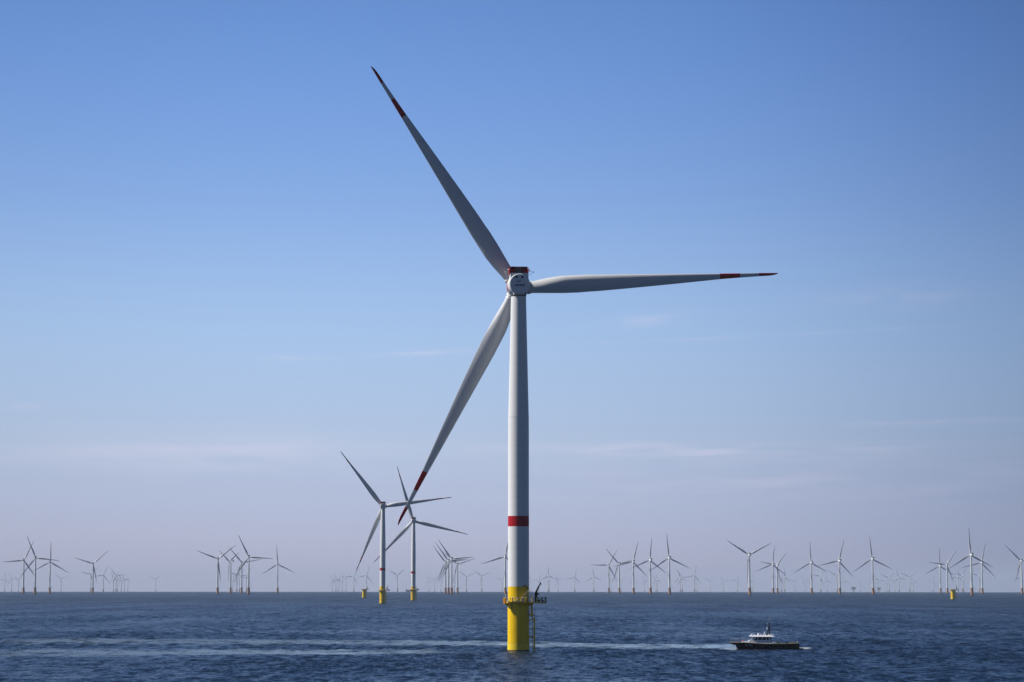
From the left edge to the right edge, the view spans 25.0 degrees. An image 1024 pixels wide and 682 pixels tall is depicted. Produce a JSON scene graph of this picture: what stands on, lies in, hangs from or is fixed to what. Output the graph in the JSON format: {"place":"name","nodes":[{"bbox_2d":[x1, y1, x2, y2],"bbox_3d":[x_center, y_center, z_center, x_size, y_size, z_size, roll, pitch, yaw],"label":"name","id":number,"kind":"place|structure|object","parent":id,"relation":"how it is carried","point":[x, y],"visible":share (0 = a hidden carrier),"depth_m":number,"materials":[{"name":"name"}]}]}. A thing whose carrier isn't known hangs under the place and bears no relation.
{"place":"outdoors","nodes":[
{"label":"outdoors","id":0,"kind":"place"},
{"bbox_2d":[0,592,1023,681],"bbox_3d":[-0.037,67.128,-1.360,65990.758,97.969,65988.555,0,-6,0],"label":"sea","id":1,"kind":"structure","parent":0,"point":[203,636],"depth_m":851.31,"materials":[{"name":"blue liquid"}]},
{"bbox_2d":[6,541,33,593],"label":"wind turbine","id":2,"kind":"object","parent":1,"relation":"in","point":[23,590],"visible":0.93,"depth_m":6053.32,"materials":[{"name":"white metal"}]},
{"bbox_2d":[21,537,58,594],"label":"wind turbine","id":3,"kind":"object","parent":1,"relation":"in","point":[34,587],"visible":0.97,"depth_m":5524.54,"materials":[{"name":"white metal"}]},
{"bbox_2d":[32,547,66,593],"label":"wind turbine","id":4,"kind":"object","parent":1,"relation":"in","point":[50,562],"visible":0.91,"depth_m":6402.31,"materials":[{"name":"white metal"}]},
{"bbox_2d":[77,551,107,592],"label":"wind turbine","id":5,"kind":"object","parent":1,"relation":"in","point":[93,570],"visible":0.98,"depth_m":6890.65,"materials":[{"name":"white metal"}]},
{"bbox_2d":[98,568,108,591],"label":"wind turbine","id":6,"kind":"object","parent":1,"relation":"in","point":[103,580],"visible":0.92,"depth_m":12218.59,"materials":[{"name":"white metal"}]},
{"bbox_2d":[196,546,233,593],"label":"wind turbine","id":7,"kind":"object","parent":1,"relation":"in","point":[217,588],"visible":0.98,"depth_m":5762.82,"materials":[{"name":"white metal"}]},
{"bbox_2d":[220,551,237,593],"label":"wind turbine","id":8,"kind":"object","parent":1,"relation":"in","point":[230,588],"visible":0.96,"depth_m":6317.83,"materials":[{"name":"white metal"}]},
{"bbox_2d":[237,566,251,591],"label":"wind turbine","id":9,"kind":"object","parent":1,"relation":"in","point":[246,579],"visible":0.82,"depth_m":12625.91,"materials":[{"name":"white metal"}]},
{"bbox_2d":[229,547,260,593],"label":"wind turbine","id":10,"kind":"object","parent":1,"relation":"in","point":[241,592],"visible":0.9,"depth_m":6566.64,"materials":[{"name":"white metal"}]},
{"bbox_2d":[234,535,271,594],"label":"wind turbine","id":11,"kind":"object","parent":1,"relation":"in","point":[248,590],"visible":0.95,"depth_m":5375.59,"materials":[{"name":"white metal"}]},
{"bbox_2d":[261,554,292,592],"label":"wind turbine","id":12,"kind":"object","parent":1,"relation":"in","point":[277,564],"visible":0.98,"depth_m":6965.09,"materials":[{"name":"white metal"}]},
{"bbox_2d":[233,649,433,654],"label":"wake","id":13,"kind":"object","parent":1,"relation":"on","point":[310,652],"visible":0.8,"depth_m":644.48,"materials":[{"name":"white liquid"}]},
{"bbox_2d":[361,588,368,597],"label":"bare foundation","id":14,"kind":"object","parent":1,"relation":"in","point":[364,593],"visible":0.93,"depth_m":3836.84,"materials":[{"name":"yellow paint"}]},
{"bbox_2d":[360,566,372,590],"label":"wind turbine","id":15,"kind":"object","parent":1,"relation":"in","point":[366,579],"visible":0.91,"depth_m":12465.55,"materials":[{"name":"white metal"}]},
{"bbox_2d":[340,451,450,602],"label":"wind turbine","id":16,"kind":"object","parent":1,"relation":"in","point":[381,516],"visible":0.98,"depth_m":2535.29,"materials":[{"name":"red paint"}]},
{"bbox_2d":[374,467,465,599],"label":"wind turbine","id":17,"kind":"object","parent":1,"relation":"in","point":[413,589],"visible":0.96,"depth_m":3095.77,"materials":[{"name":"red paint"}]},
{"bbox_2d":[434,547,463,593],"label":"wind turbine","id":18,"kind":"object","parent":1,"relation":"in","point":[445,590],"visible":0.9,"depth_m":6483.26,"materials":[{"name":"white metal"}]},
{"bbox_2d":[437,545,464,593],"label":"wind turbine","id":19,"kind":"object","parent":1,"relation":"in","point":[448,590],"visible":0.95,"depth_m":6100.55,"materials":[{"name":"white metal"}]},
{"bbox_2d":[439,541,470,594],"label":"wind turbine","id":20,"kind":"object","parent":1,"relation":"in","point":[451,588],"visible":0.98,"depth_m":5703.94,"materials":[{"name":"white metal"}]},
{"bbox_2d":[446,554,472,593],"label":"wind turbine","id":21,"kind":"object","parent":1,"relation":"in","point":[456,568],"visible":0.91,"depth_m":6970.42,"materials":[{"name":"white metal"}]},
{"bbox_2d":[482,542,507,594],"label":"wind turbine","id":22,"kind":"object","parent":1,"relation":"in","point":[505,588],"visible":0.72,"depth_m":5279.30,"materials":[{"name":"white metal"}]},
{"bbox_2d":[357,640,735,649],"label":"wake","id":23,"kind":"object","parent":1,"relation":"on","point":[723,646],"visible":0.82,"depth_m":731.95,"materials":[{"name":"white liquid"}]},
{"bbox_2d":[540,568,555,591],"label":"wind turbine","id":24,"kind":"object","parent":1,"relation":"in","point":[548,579],"visible":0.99,"depth_m":12405.37,"materials":[{"name":"white metal"}]},
{"bbox_2d":[371,66,777,650],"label":"wind turbine","id":25,"kind":"object","parent":1,"relation":"in","point":[512,311],"visible":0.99,"depth_m":679.76,"materials":[{"name":"white paint"}]},
{"bbox_2d":[599,552,615,592],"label":"wind turbine","id":26,"kind":"object","parent":1,"relation":"in","point":[608,565],"visible":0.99,"depth_m":7240.93,"materials":[{"name":"white metal"}]},
{"bbox_2d":[606,549,632,593],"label":"wind turbine","id":27,"kind":"object","parent":1,"relation":"in","point":[619,591],"visible":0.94,"depth_m":6784.51,"materials":[{"name":"white metal"}]},
{"bbox_2d":[613,543,644,593],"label":"wind turbine","id":28,"kind":"object","parent":1,"relation":"in","point":[633,561],"visible":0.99,"depth_m":6275.75,"materials":[{"name":"white metal"}]},
{"bbox_2d":[630,539,666,594],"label":"wind turbine","id":29,"kind":"object","parent":1,"relation":"in","point":[650,588],"visible":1,"depth_m":5914.30,"materials":[{"name":"white metal"}]},
{"bbox_2d":[650,539,687,594],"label":"wind turbine","id":30,"kind":"object","parent":1,"relation":"in","point":[669,588],"visible":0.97,"depth_m":5485.70,"materials":[{"name":"white metal"}]},
{"bbox_2d":[685,567,700,591],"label":"wind turbine","id":31,"kind":"object","parent":1,"relation":"in","point":[694,580],"visible":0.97,"depth_m":12303.45,"materials":[{"name":"white metal"}]},
{"bbox_2d":[727,540,770,595],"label":"wind turbine","id":32,"kind":"object","parent":1,"relation":"in","point":[748,569],"visible":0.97,"depth_m":5000.17,"materials":[{"name":"white metal"}]},
{"bbox_2d":[729,622,803,649],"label":"work boat","id":33,"kind":"object","parent":1,"relation":"on","point":[759,642],"visible":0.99,"depth_m":678.20,"materials":[{"name":"black"}]},
{"bbox_2d":[757,546,784,593],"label":"wind turbine","id":34,"kind":"object","parent":1,"relation":"in","point":[772,564],"visible":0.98,"depth_m":6948.52,"materials":[{"name":"white metal"}]},
{"bbox_2d":[760,554,785,592],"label":"wind turbine","id":35,"kind":"object","parent":1,"relation":"in","point":[777,565],"visible":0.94,"depth_m":7297.96,"materials":[{"name":"white metal"}]},
{"bbox_2d":[794,547,824,593],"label":"wind turbine","id":36,"kind":"object","parent":1,"relation":"in","point":[811,562],"visible":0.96,"depth_m":6443.29,"materials":[{"name":"white metal"}]},
{"bbox_2d":[819,541,852,594],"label":"wind turbine","id":37,"kind":"object","parent":1,"relation":"in","point":[839,559],"visible":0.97,"depth_m":6042.65,"materials":[{"name":"white metal"}]},
{"bbox_2d":[855,535,890,594],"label":"wind turbine","id":38,"kind":"object","parent":1,"relation":"in","point":[873,591],"visible":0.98,"depth_m":5654.02,"materials":[{"name":"white metal"}]},
{"bbox_2d":[924,548,953,593],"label":"wind turbine","id":39,"kind":"object","parent":1,"relation":"in","point":[940,565],"visible":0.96,"depth_m":7354.89,"materials":[{"name":"white metal"}]},
{"bbox_2d":[929,550,956,593],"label":"wind turbine","id":40,"kind":"object","parent":1,"relation":"in","point":[947,591],"visible":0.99,"depth_m":6981.69,"materials":[{"name":"white metal"}]},
{"bbox_2d":[950,587,957,598],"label":"bare foundation","id":41,"kind":"object","parent":1,"relation":"in","point":[953,591],"visible":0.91,"depth_m":3474.02,"materials":[{"name":"yellow paint"}]},
{"bbox_2d":[956,570,964,591],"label":"wind turbine","id":42,"kind":"object","parent":1,"relation":"in","point":[962,575],"visible":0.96,"depth_m":12034.48,"materials":[{"name":"white metal"}]},
{"bbox_2d":[950,534,991,595],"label":"wind turbine","id":43,"kind":"object","parent":1,"relation":"in","point":[972,587],"visible":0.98,"depth_m":4950.02,"materials":[{"name":"white metal"}]},
{"bbox_2d":[962,543,994,593],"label":"wind turbine","id":44,"kind":"object","parent":1,"relation":"in","point":[982,591],"visible":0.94,"depth_m":6436.68,"materials":[{"name":"white metal"}]},
{"bbox_2d":[1005,545,1023,594],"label":"wind turbine","id":45,"kind":"object","parent":1,"relation":"in","point":[1021,560],"visible":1,"depth_m":6014.47,"materials":[{"name":"white metal"}]},
{"bbox_2d":[0,0,1023,591],"label":"sky","id":46,"kind":"structure","parent":0,"point":[231,266],"materials":[{"name":"blue"}]}
]}

